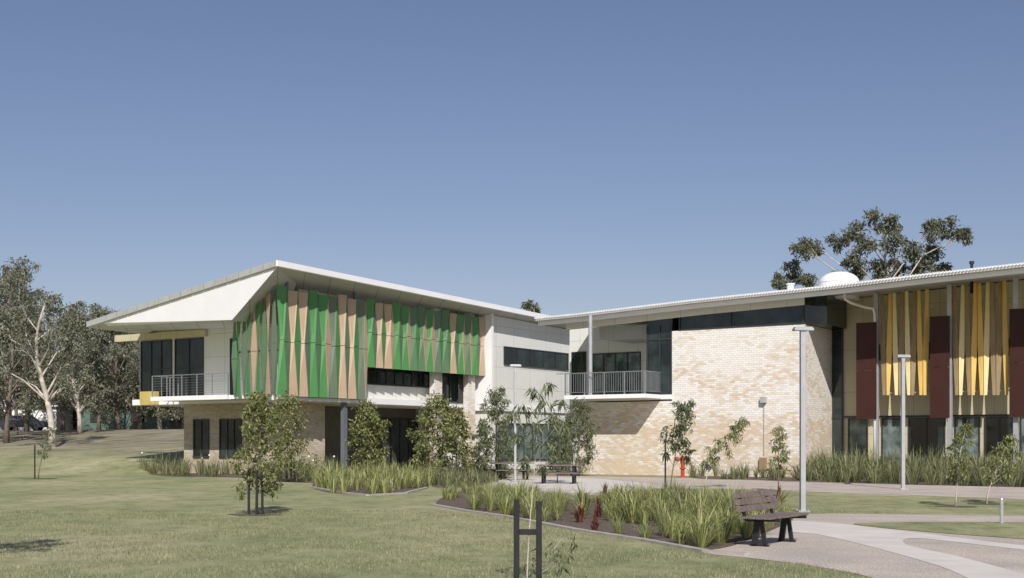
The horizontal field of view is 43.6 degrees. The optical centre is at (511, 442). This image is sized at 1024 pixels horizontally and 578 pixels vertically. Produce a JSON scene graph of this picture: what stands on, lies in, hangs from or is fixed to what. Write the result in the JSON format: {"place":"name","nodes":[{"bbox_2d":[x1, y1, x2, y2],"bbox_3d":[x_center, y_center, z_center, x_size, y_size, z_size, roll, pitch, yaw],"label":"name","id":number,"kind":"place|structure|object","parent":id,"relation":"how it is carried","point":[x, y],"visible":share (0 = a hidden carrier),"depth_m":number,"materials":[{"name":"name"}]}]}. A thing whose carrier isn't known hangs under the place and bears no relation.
{"place":"outdoors","nodes":[
{"label":"outdoors","id":0,"kind":"place"},
{"bbox_2d":[475,483,503,510],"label":"tussock grass","id":1,"kind":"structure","parent":0,"point":[489,505],"depth_m":29.77,"materials":[{"name":"green plant"}]},
{"bbox_2d":[0,429,1023,577],"bbox_3d":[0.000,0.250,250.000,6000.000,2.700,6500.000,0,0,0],"label":"lawn ground","id":2,"kind":"structure","parent":0,"point":[98,470],"depth_m":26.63,"materials":[{"name":"green plant"}]},
{"bbox_2d":[0,267,45,419],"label":"gum tree","id":3,"kind":"object","parent":2,"relation":"on","point":[14,384],"visible":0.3,"depth_m":101.03,"materials":[{"name":"green plant"}]},
{"bbox_2d":[0,268,59,442],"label":"gum tree","id":4,"kind":"object","parent":2,"relation":"on","point":[14,279],"visible":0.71,"depth_m":96.14,"materials":[{"name":"green plant"}]},
{"bbox_2d":[0,296,60,430],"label":"gum tree","id":5,"kind":"object","parent":2,"relation":"on","point":[15,413],"visible":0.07,"depth_m":127.79,"materials":[{"name":"green plant"}]},
{"bbox_2d":[0,256,65,431],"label":"gum tree","id":6,"kind":"object","parent":2,"relation":"on","point":[44,350],"visible":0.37,"depth_m":112.69,"materials":[{"name":"green plant"}]},
{"bbox_2d":[0,400,72,430],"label":"shed","id":7,"kind":"structure","parent":2,"relation":"on","point":[40,416],"depth_m":131.00,"materials":[{"name":"white paint"}]},
{"bbox_2d":[25,478,57,478],"bbox_3d":[-20.930,1.594,56.464,1.592,0.001,1.588,0,0,0],"label":"mulch ring","id":8,"kind":"object","parent":2,"relation":"on","point":[42,478],"visible":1,"depth_m":56.83,"materials":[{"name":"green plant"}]},
{"bbox_2d":[37,427,58,478],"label":"young tree","id":9,"kind":"object","parent":8,"relation":"on","point":[46,438],"visible":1,"depth_m":56.43,"materials":[{"name":"green plant"}]},
{"bbox_2d":[0,291,84,447],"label":"gum tree","id":10,"kind":"object","parent":2,"relation":"on","point":[45,396],"visible":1,"depth_m":87.36,"materials":[{"name":"green plant"}]},
{"bbox_2d":[15,302,82,401],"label":"gum tree","id":11,"kind":"object","parent":2,"relation":"on","point":[49,315],"visible":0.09,"depth_m":134.97,"materials":[{"name":"green plant"}]},
{"bbox_2d":[24,303,118,432],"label":"gum tree","id":12,"kind":"object","parent":2,"relation":"on","point":[89,380],"visible":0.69,"depth_m":104.60,"materials":[{"name":"green plant"}]},
{"bbox_2d":[29,300,113,429],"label":"gum tree","id":13,"kind":"object","parent":2,"relation":"on","point":[79,303],"visible":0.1,"depth_m":128.46,"materials":[{"name":"green plant"}]},
{"bbox_2d":[6,347,137,429],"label":"distant woodland","id":14,"kind":"object","parent":2,"relation":"on","point":[74,420],"depth_m":137.22,"materials":[{"name":"green plant"}]},
{"bbox_2d":[60,306,139,429],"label":"gum tree","id":15,"kind":"object","parent":2,"relation":"on","point":[98,426],"visible":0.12,"depth_m":119.92,"materials":[{"name":"green plant"}]},
{"bbox_2d":[80,303,147,429],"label":"gum tree","id":16,"kind":"object","parent":2,"relation":"on","point":[123,400],"visible":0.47,"depth_m":111.13,"materials":[{"name":"green plant"}]},
{"bbox_2d":[80,403,181,429],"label":"shed","id":17,"kind":"structure","parent":2,"relation":"on","point":[129,421],"depth_m":127.00,"materials":[{"name":"metal"}]},
{"bbox_2d":[104,332,161,429],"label":"gum tree","id":18,"kind":"object","parent":2,"relation":"on","point":[139,426],"visible":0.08,"depth_m":117.90,"materials":[{"name":"green plant"}]},
{"bbox_2d":[129,343,180,428],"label":"gum tree","id":19,"kind":"object","parent":2,"relation":"on","point":[159,424],"visible":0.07,"depth_m":115.88,"materials":[{"name":"green plant"}]},
{"bbox_2d":[147,406,183,428],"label":"gum tree","id":20,"kind":"object","parent":2,"relation":"on","point":[163,412],"visible":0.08,"depth_m":110.78,"materials":[{"name":"green plant"}]},
{"bbox_2d":[150,473,313,482],"bbox_3d":[-15.424,1.594,71.948,10.506,0.001,44.704,0,0,-19],"label":"mulch bed strip","id":21,"kind":"object","parent":2,"relation":"on","point":[283,479],"visible":0.24,"depth_m":60.19,"materials":[{"name":"brown soil"}]},
{"bbox_2d":[134,449,342,480],"bbox_3d":[-15.684,0.938,72.208,11.340,1.325,42.374,0,0,-18],"label":"tussock bed","id":22,"kind":"object","parent":21,"relation":"on","point":[171,467],"visible":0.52,"depth_m":62.31,"materials":[{"name":"green plant"}]},
{"bbox_2d":[264,387,320,480],"bbox_3d":[-9.092,-0.326,52.498,2.181,3.911,2.291,0,0,23],"label":"young tree","id":23,"kind":"object","parent":21,"relation":"on","point":[288,433],"visible":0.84,"depth_m":52.44,"materials":[{"name":"green plant"}]},
{"bbox_2d":[229,513,280,515],"bbox_3d":[-5.690,1.594,28.485,1.144,0.001,1.157,0,0,-39],"label":"mulch ring","id":24,"kind":"object","parent":2,"relation":"on","point":[246,514],"visible":0.81,"depth_m":28.38,"materials":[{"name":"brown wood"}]},
{"bbox_2d":[229,390,293,513],"bbox_3d":[-5.592,0.201,28.443,1.394,2.799,1.411,0,0,0],"label":"young tree","id":25,"kind":"object","parent":24,"relation":"on","point":[264,412],"visible":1,"depth_m":28.41,"materials":[{"name":"green plant"}]},
{"bbox_2d":[86,260,582,473],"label":"screened building","id":26,"kind":"structure","parent":2,"relation":"on","point":[330,349],"depth_m":66.21,"materials":[{"name":"white paint"}]},
{"bbox_2d":[140,339,171,396],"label":"window","id":27,"kind":"structure","parent":26,"relation":"in","point":[155,355],"depth_m":68.34,"materials":[{"name":"black glass"}]},
{"bbox_2d":[174,337,203,395],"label":"window","id":28,"kind":"structure","parent":26,"relation":"in","point":[188,352],"depth_m":66.86,"materials":[{"name":"black glass"}]},
{"bbox_2d":[192,419,208,457],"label":"window","id":29,"kind":"structure","parent":26,"relation":"in","point":[200,426],"depth_m":66.36,"materials":[{"name":"black glass"}]},
{"bbox_2d":[219,418,241,457],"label":"window","id":30,"kind":"structure","parent":26,"relation":"in","point":[230,434],"depth_m":65.26,"materials":[{"name":"black glass"}]},
{"bbox_2d":[367,367,429,387],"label":"window","id":31,"kind":"structure","parent":26,"relation":"in","point":[378,376],"depth_m":69.02,"materials":[{"name":"black glass"}]},
{"bbox_2d":[381,417,417,469],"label":"door","id":32,"kind":"structure","parent":26,"relation":"in","point":[401,450],"depth_m":75.37,"materials":[{"name":"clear glass"}]},
{"bbox_2d":[442,373,462,402],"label":"window","id":33,"kind":"structure","parent":26,"relation":"in","point":[452,384],"depth_m":73.25,"materials":[{"name":"black glass"}]},
{"bbox_2d":[495,423,569,460],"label":"window","id":34,"kind":"structure","parent":26,"relation":"in","point":[524,450],"depth_m":77.28,"materials":[{"name":"grey glass"}]},
{"bbox_2d":[503,346,568,369],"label":"window","id":35,"kind":"structure","parent":26,"relation":"in","point":[525,357],"depth_m":77.92,"materials":[{"name":"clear glass"}]},
{"bbox_2d":[312,480,428,493],"bbox_3d":[-5.409,1.594,50.086,4.784,0.001,21.863,0,0,-6],"label":"mulch bed corner","id":36,"kind":"object","parent":2,"relation":"on","point":[361,490],"visible":0.24,"depth_m":42.60,"materials":[{"name":"brown soil"}]},
{"bbox_2d":[345,400,392,472],"bbox_3d":[-6.399,-0.084,57.336,1.976,3.782,2.335,0,0,-41],"label":"young tree","id":37,"kind":"object","parent":36,"relation":"on","point":[367,418],"visible":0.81,"depth_m":57.00,"materials":[{"name":"green plant"}]},
{"bbox_2d":[310,487,428,495],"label":"concrete kerb","id":38,"kind":"structure","parent":36,"relation":"on","point":[406,492],"depth_m":39.81,"materials":[{"name":"grey concrete"}]},
{"bbox_2d":[307,458,442,493],"bbox_3d":[-5.471,1.079,49.995,5.695,1.042,21.985,0,0,-4],"label":"tussock bed","id":39,"kind":"object","parent":36,"relation":"on","point":[388,477],"visible":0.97,"depth_m":44.71,"materials":[{"name":"green plant"}]},
{"bbox_2d":[431,475,506,487],"bbox_3d":[-1.907,1.594,55.065,3.397,0.001,20.038,0,0,0],"label":"mulch bed entry","id":40,"kind":"object","parent":2,"relation":"on","point":[441,485],"visible":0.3,"depth_m":47.56,"materials":[{"name":"brown soil"}]},
{"bbox_2d":[405,390,460,472],"bbox_3d":[-3.336,-0.292,54.950,2.221,3.975,2.524,0,0,-15],"label":"young tree","id":41,"kind":"object","parent":40,"relation":"on","point":[428,420],"visible":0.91,"depth_m":54.80,"materials":[{"name":"green plant"}]},
{"bbox_2d":[434,404,484,474],"bbox_3d":[-2.323,-0.036,56.574,2.284,3.385,2.302,0,0,43],"label":"young tree","id":42,"kind":"object","parent":40,"relation":"on","point":[461,450],"visible":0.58,"depth_m":56.32,"materials":[{"name":"green plant"}]},
{"bbox_2d":[431,459,510,486],"bbox_3d":[-1.899,1.130,54.883,4.122,0.940,18.679,0,0,0],"label":"tussock bed","id":43,"kind":"object","parent":40,"relation":"on","point":[452,476],"visible":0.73,"depth_m":49.17,"materials":[{"name":"green plant"}]},
{"bbox_2d":[467,417,494,474],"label":"young tree","id":44,"kind":"object","parent":40,"relation":"on","point":[481,460],"visible":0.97,"depth_m":54.82,"materials":[{"name":"green plant"}]},
{"bbox_2d":[474,384,516,476],"bbox_3d":[-0.707,-0.541,57.401,1.972,4.283,2.131,0,0,13],"label":"young tree","id":45,"kind":"object","parent":40,"relation":"on","point":[493,401],"visible":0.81,"depth_m":57.29,"materials":[{"name":"green plant"}]},
{"bbox_2d":[514,499,541,577],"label":"tree stake","id":46,"kind":"object","parent":2,"relation":"on","point":[537,531],"visible":1,"depth_m":13.57,"materials":[{"name":"black wood"}]},
{"bbox_2d":[520,299,540,312],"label":"gum tree","id":47,"kind":"object","parent":2,"relation":"on","point":[528,305],"visible":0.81,"depth_m":118.86,"materials":[{"name":"green plant"}]},
{"bbox_2d":[506,381,572,577],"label":"young tree","id":48,"kind":"object","parent":2,"relation":"on","point":[539,407],"visible":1,"depth_m":13.59,"materials":[{"name":"green plant"}]},
{"bbox_2d":[519,534,582,576],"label":"shrub","id":49,"kind":"object","parent":2,"relation":"on","point":[557,555],"visible":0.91,"depth_m":13.75,"materials":[{"name":"green plant"}]},
{"bbox_2d":[559,396,601,475],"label":"young tree","id":50,"kind":"object","parent":2,"relation":"on","point":[580,409],"visible":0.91,"depth_m":60.70,"materials":[{"name":"green plant"}]},
{"bbox_2d":[430,504,749,555],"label":"concrete kerb","id":51,"kind":"structure","parent":2,"relation":"on","point":[681,546],"depth_m":21.72,"materials":[{"name":"grey concrete"}]},
{"bbox_2d":[436,489,792,549],"bbox_3d":[2.024,1.594,32.721,7.633,0.001,26.598,0,0,-18],"label":"mulch garden bed","id":52,"kind":"object","parent":2,"relation":"on","point":[569,519],"visible":0.17,"depth_m":25.22,"materials":[{"name":"brown soil"}]},
{"bbox_2d":[493,491,524,514],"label":"strappy plant","id":53,"kind":"object","parent":52,"relation":"on","point":[506,510],"visible":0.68,"depth_m":28.02,"materials":[{"name":"green plant"}]},
{"bbox_2d":[519,492,554,519],"bbox_3d":[0.404,1.262,26.268,1.057,0.679,1.103,-3,0,2],"label":"strappy plant","id":54,"kind":"object","parent":52,"relation":"on","point":[533,513],"visible":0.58,"depth_m":26.23,"materials":[{"name":"green plant"}]},
{"bbox_2d":[563,479,598,514],"bbox_3d":[1.529,1.205,28.135,1.158,0.795,1.110,-4,1,31],"label":"strappy plant","id":55,"kind":"object","parent":52,"relation":"on","point":[580,497],"visible":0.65,"depth_m":28.12,"materials":[{"name":"green plant"}]},
{"bbox_2d":[604,511,628,534],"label":"strappy plant","id":56,"kind":"object","parent":52,"relation":"on","point":[617,529],"visible":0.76,"depth_m":22.16,"materials":[{"name":"green plant"}]},
{"bbox_2d":[606,483,650,521],"bbox_3d":[2.369,1.205,25.809,1.170,0.790,1.202,2,1,40],"label":"strappy plant","id":57,"kind":"object","parent":52,"relation":"on","point":[621,508],"visible":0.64,"depth_m":25.75,"materials":[{"name":"green plant"}]},
{"bbox_2d":[615,485,656,522],"bbox_3d":[2.438,1.216,25.368,1.067,0.773,1.109,2,-2,-9],"label":"strappy plant","id":58,"kind":"object","parent":52,"relation":"on","point":[631,519],"visible":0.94,"depth_m":25.25,"materials":[{"name":"green plant"}]},
{"bbox_2d":[628,498,655,524],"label":"strappy plant","id":59,"kind":"object","parent":52,"relation":"on","point":[643,514],"visible":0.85,"depth_m":24.91,"materials":[{"name":"green plant"}]},
{"bbox_2d":[626,516,664,538],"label":"strappy plant","id":60,"kind":"object","parent":52,"relation":"on","point":[645,533],"visible":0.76,"depth_m":21.13,"materials":[{"name":"green plant"}]},
{"bbox_2d":[648,488,672,521],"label":"strappy plant","id":61,"kind":"object","parent":52,"relation":"on","point":[659,500],"visible":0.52,"depth_m":25.82,"materials":[{"name":"green plant"}]},
{"bbox_2d":[661,508,682,538],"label":"strappy plant","id":62,"kind":"object","parent":52,"relation":"on","point":[671,519],"visible":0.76,"depth_m":21.22,"materials":[{"name":"green plant"}]},
{"bbox_2d":[662,515,694,544],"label":"strappy plant","id":63,"kind":"object","parent":52,"relation":"on","point":[681,534],"visible":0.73,"depth_m":20.02,"materials":[{"name":"green plant"}]},
{"bbox_2d":[667,490,702,522],"bbox_3d":[3.279,1.250,24.842,1.083,0.700,1.042,2,-3,-32],"label":"strappy plant","id":64,"kind":"object","parent":52,"relation":"on","point":[684,509],"visible":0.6,"depth_m":24.74,"materials":[{"name":"green plant"}]},
{"bbox_2d":[683,487,721,517],"bbox_3d":[3.721,1.214,25.135,1.163,0.773,1.131,2,0,-20],"label":"strappy plant","id":65,"kind":"object","parent":52,"relation":"on","point":[698,505],"visible":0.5,"depth_m":25.04,"materials":[{"name":"green plant"}]},
{"bbox_2d":[677,504,733,547],"bbox_3d":[2.860,1.242,19.462,1.142,0.714,1.099,2,2,-17],"label":"strappy plant","id":66,"kind":"object","parent":52,"relation":"on","point":[702,536],"visible":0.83,"depth_m":19.38,"materials":[{"name":"green plant"}]},
{"bbox_2d":[695,493,753,542],"bbox_3d":[3.335,1.203,20.479,1.234,0.798,1.268,-1,-3,24],"label":"strappy plant","id":67,"kind":"object","parent":52,"relation":"on","point":[726,532],"visible":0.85,"depth_m":20.35,"materials":[{"name":"green plant"}]},
{"bbox_2d":[732,510,758,538],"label":"strappy plant","id":68,"kind":"object","parent":52,"relation":"on","point":[746,530],"visible":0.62,"depth_m":21.18,"materials":[{"name":"green plant"}]},
{"bbox_2d":[658,398,699,484],"bbox_3d":[5.238,0.099,40.361,1.311,3.005,1.080,0,0,23],"label":"young tree","id":69,"kind":"object","parent":2,"relation":"on","point":[687,410],"visible":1,"depth_m":40.27,"materials":[{"name":"green plant"}]},
{"bbox_2d":[534,261,1023,476],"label":"brick wing building","id":70,"kind":"structure","parent":2,"relation":"on","point":[725,362],"depth_m":59.58,"materials":[{"name":"beige brick"}]},
{"bbox_2d":[571,351,585,394],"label":"window","id":71,"kind":"structure","parent":70,"relation":"in","point":[578,359],"depth_m":70.64,"materials":[{"name":"black glass"}]},
{"bbox_2d":[592,352,640,394],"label":"window","id":72,"kind":"structure","parent":70,"relation":"in","point":[622,361],"depth_m":69.29,"materials":[{"name":"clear glass"}]},
{"bbox_2d":[646,318,678,394],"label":"window","id":73,"kind":"structure","parent":70,"relation":"in","point":[658,332],"depth_m":62.37,"materials":[{"name":"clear glass"}]},
{"bbox_2d":[678,305,830,330],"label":"clerestory window","id":74,"kind":"structure","parent":70,"relation":"in","point":[791,315],"depth_m":59.90,"materials":[{"name":"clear glass"}]},
{"bbox_2d":[805,295,846,329],"bbox_3d":[14.623,-6.118,59.601,0.770,1.419,3.443,0,0,34],"label":"corner window","id":75,"kind":"structure","parent":70,"relation":"in","point":[828,312],"depth_m":58.66,"materials":[{"name":"black glass"}]},
{"bbox_2d":[832,329,843,459],"bbox_3d":[15.555,-2.325,61.155,0.537,7.850,0.115,0,0,34],"label":"window","id":76,"kind":"structure","parent":70,"relation":"in","point":[837,334],"depth_m":61.11,"materials":[{"name":"black glass"}]},
{"bbox_2d":[848,418,867,458],"bbox_3d":[16.390,-0.200,60.628,0.959,1.910,0.110,0,0,34],"label":"window","id":77,"kind":"structure","parent":70,"relation":"in","point":[857,428],"depth_m":60.64,"materials":[{"name":"grey glass"}]},
{"bbox_2d":[881,418,900,458],"bbox_3d":[17.739,-0.200,59.729,0.984,1.910,0.110,0,0,34],"label":"window","id":78,"kind":"structure","parent":70,"relation":"in","point":[890,427],"depth_m":59.80,"materials":[{"name":"clear glass"}]},
{"bbox_2d":[908,417,945,458],"bbox_3d":[19.059,-0.200,58.853,1.685,1.910,0.110,0,0,34],"label":"window","id":79,"kind":"structure","parent":70,"relation":"in","point":[924,432],"depth_m":58.85,"materials":[{"name":"black glass"}]},
{"bbox_2d":[954,417,979,458],"bbox_3d":[20.568,-0.200,57.847,1.117,1.910,0.110,0,0,34],"label":"window","id":80,"kind":"structure","parent":70,"relation":"in","point":[958,421],"depth_m":57.76,"materials":[{"name":"clear glass"}]},
{"bbox_2d":[984,417,1012,459],"bbox_3d":[21.737,-0.200,57.064,1.295,1.910,0.110,0,0,34],"label":"window","id":81,"kind":"structure","parent":70,"relation":"in","point":[995,428],"depth_m":57.19,"materials":[{"name":"black glass"}]},
{"bbox_2d":[764,425,793,485],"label":"young tree","id":82,"kind":"object","parent":2,"relation":"on","point":[775,448],"visible":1,"depth_m":41.72,"materials":[{"name":"green plant"}]},
{"bbox_2d":[792,327,813,511],"bbox_3d":[6.718,-0.534,29.539,0.460,4.268,0.280,0,0,-6],"label":"street lamp","id":83,"kind":"object","parent":2,"relation":"on","point":[802,416],"visible":0.97,"depth_m":29.48,"materials":[{"name":"metal"}]},
{"bbox_2d":[770,206,973,289],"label":"gum tree","id":84,"kind":"object","parent":2,"relation":"on","point":[806,248],"visible":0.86,"depth_m":99.47,"materials":[{"name":"green plant"}]},
{"bbox_2d":[937,505,976,506],"bbox_3d":[11.092,1.594,32.017,1.036,0.001,1.008,0,0,0],"label":"mulch ring","id":85,"kind":"object","parent":2,"relation":"on","point":[954,506],"visible":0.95,"depth_m":31.93,"materials":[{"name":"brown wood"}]},
{"bbox_2d":[941,420,975,505],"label":"young tree","id":86,"kind":"object","parent":85,"relation":"on","point":[960,467],"visible":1,"depth_m":31.99,"materials":[{"name":"green plant"}]},
{"bbox_2d":[969,503,999,504],"bbox_3d":[12.355,1.594,33.410,0.996,0.001,0.953,0,0,-39],"label":"mulch ring","id":87,"kind":"object","parent":2,"relation":"on","point":[987,504],"visible":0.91,"depth_m":33.50,"materials":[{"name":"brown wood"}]},
{"bbox_2d":[979,431,1022,503],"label":"young tree","id":88,"kind":"object","parent":87,"relation":"on","point":[1010,440],"visible":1,"depth_m":33.35,"materials":[{"name":"green plant"}]},
{"bbox_2d":[0,0,1023,388],"label":"sky","id":89,"kind":"structure","parent":0,"point":[564,156],"materials":[{"name":"blue"}]},
{"bbox_2d":[544,484,580,510],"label":"tussock grass","id":90,"kind":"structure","parent":0,"point":[561,495],"depth_m":29.67,"materials":[{"name":"green plant"}]},
{"bbox_2d":[489,477,660,492],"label":"concrete terrace","id":91,"kind":"structure","parent":0,"point":[565,483],"depth_m":48.63,"materials":[{"name":"grey concrete"}]},
{"bbox_2d":[489,462,536,479],"bbox_3d":[0.000,1.230,54.857,1.800,0.740,1.620,0,0,-17],"label":"picnic table","id":92,"kind":"object","parent":91,"relation":"on","point":[497,470],"visible":0.73,"depth_m":54.75,"materials":[{"name":"wood"}]},
{"bbox_2d":[510,364,520,482],"bbox_3d":[0.138,-0.762,51.201,0.460,4.725,0.280,0,0,-6],"label":"street lamp","id":93,"kind":"object","parent":91,"relation":"on","point":[515,365],"visible":0.91,"depth_m":51.15,"materials":[{"name":"metal"}]},
{"bbox_2d":[544,410,572,481],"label":"young tree","id":94,"kind":"object","parent":91,"relation":"on","point":[566,447],"visible":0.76,"depth_m":51.14,"materials":[{"name":"green plant"}]},
{"bbox_2d":[532,464,584,483],"bbox_3d":[1.829,1.230,49.870,1.800,0.740,1.620,0,0,11],"label":"picnic table","id":95,"kind":"object","parent":91,"relation":"on","point":[573,473],"visible":0.82,"depth_m":49.47,"materials":[{"name":"wood"}]},
{"bbox_2d":[596,491,624,520],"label":"tussock grass","id":96,"kind":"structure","parent":0,"point":[611,509],"depth_m":25.98,"materials":[{"name":"green plant"}]},
{"bbox_2d":[646,500,688,535],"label":"tussock grass","id":97,"kind":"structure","parent":0,"point":[663,530],"depth_m":21.82,"materials":[{"name":"green plant"}]},
{"bbox_2d":[489,476,1023,499],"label":"garden path","id":98,"kind":"structure","parent":0,"point":[1003,493],"depth_m":45.50,"materials":[{"name":"grey concrete"}]},
{"bbox_2d":[699,415,749,486],"bbox_3d":[7.476,0.315,45.186,1.779,2.577,1.134,0,0,0],"label":"young tree","id":99,"kind":"object","parent":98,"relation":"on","point":[714,460],"visible":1,"depth_m":45.07,"materials":[{"name":"green plant"}]},
{"bbox_2d":[896,355,910,489],"bbox_3d":[13.337,-0.696,43.637,0.460,4.592,0.280,0,0,-6],"label":"street lamp","id":100,"kind":"object","parent":98,"relation":"on","point":[902,357],"visible":1,"depth_m":43.58,"materials":[{"name":"metal"}]},
{"bbox_2d":[806,482,1023,487],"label":"concrete kerb","id":101,"kind":"structure","parent":98,"relation":"on","point":[915,485],"depth_m":47.09,"materials":[{"name":"grey concrete"}]},
{"bbox_2d":[692,476,1020,486],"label":"mulch bed wall","id":102,"kind":"structure","parent":0,"point":[944,484],"depth_m":52.45,"materials":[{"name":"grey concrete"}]},
{"bbox_2d":[686,459,813,479],"bbox_3d":[10.852,1.122,57.860,6.102,0.956,9.535,0,0,0],"label":"tussock bed","id":103,"kind":"object","parent":102,"relation":"on","point":[743,473],"visible":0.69,"depth_m":56.94,"materials":[{"name":"green plant"}]},
{"bbox_2d":[785,443,1023,486],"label":"tussock bed","id":104,"kind":"object","parent":102,"relation":"on","point":[934,471],"visible":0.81,"depth_m":50.85,"materials":[{"name":"green plant"}]},
{"bbox_2d":[709,514,1023,577],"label":"aggregate path","id":105,"kind":"structure","parent":0,"point":[823,551],"depth_m":18.93,"materials":[{"name":"grey concrete"}]},
{"bbox_2d":[733,490,807,546],"bbox_3d":[4.093,1.188,20.177,0.719,0.837,1.600,0,0,34],"label":"park bench","id":106,"kind":"object","parent":105,"relation":"on","point":[783,518],"visible":0.99,"depth_m":20.11,"materials":[{"name":"wood"}]},
{"bbox_2d":[787,521,1023,577],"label":"concrete path","id":107,"kind":"structure","parent":0,"point":[890,540],"depth_m":20.20,"materials":[{"name":"grey concrete"}]},
{"bbox_2d":[854,522,1023,538],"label":"lawn island","id":108,"kind":"structure","parent":0,"point":[1008,529],"depth_m":23.94,"materials":[{"name":"green plant"}]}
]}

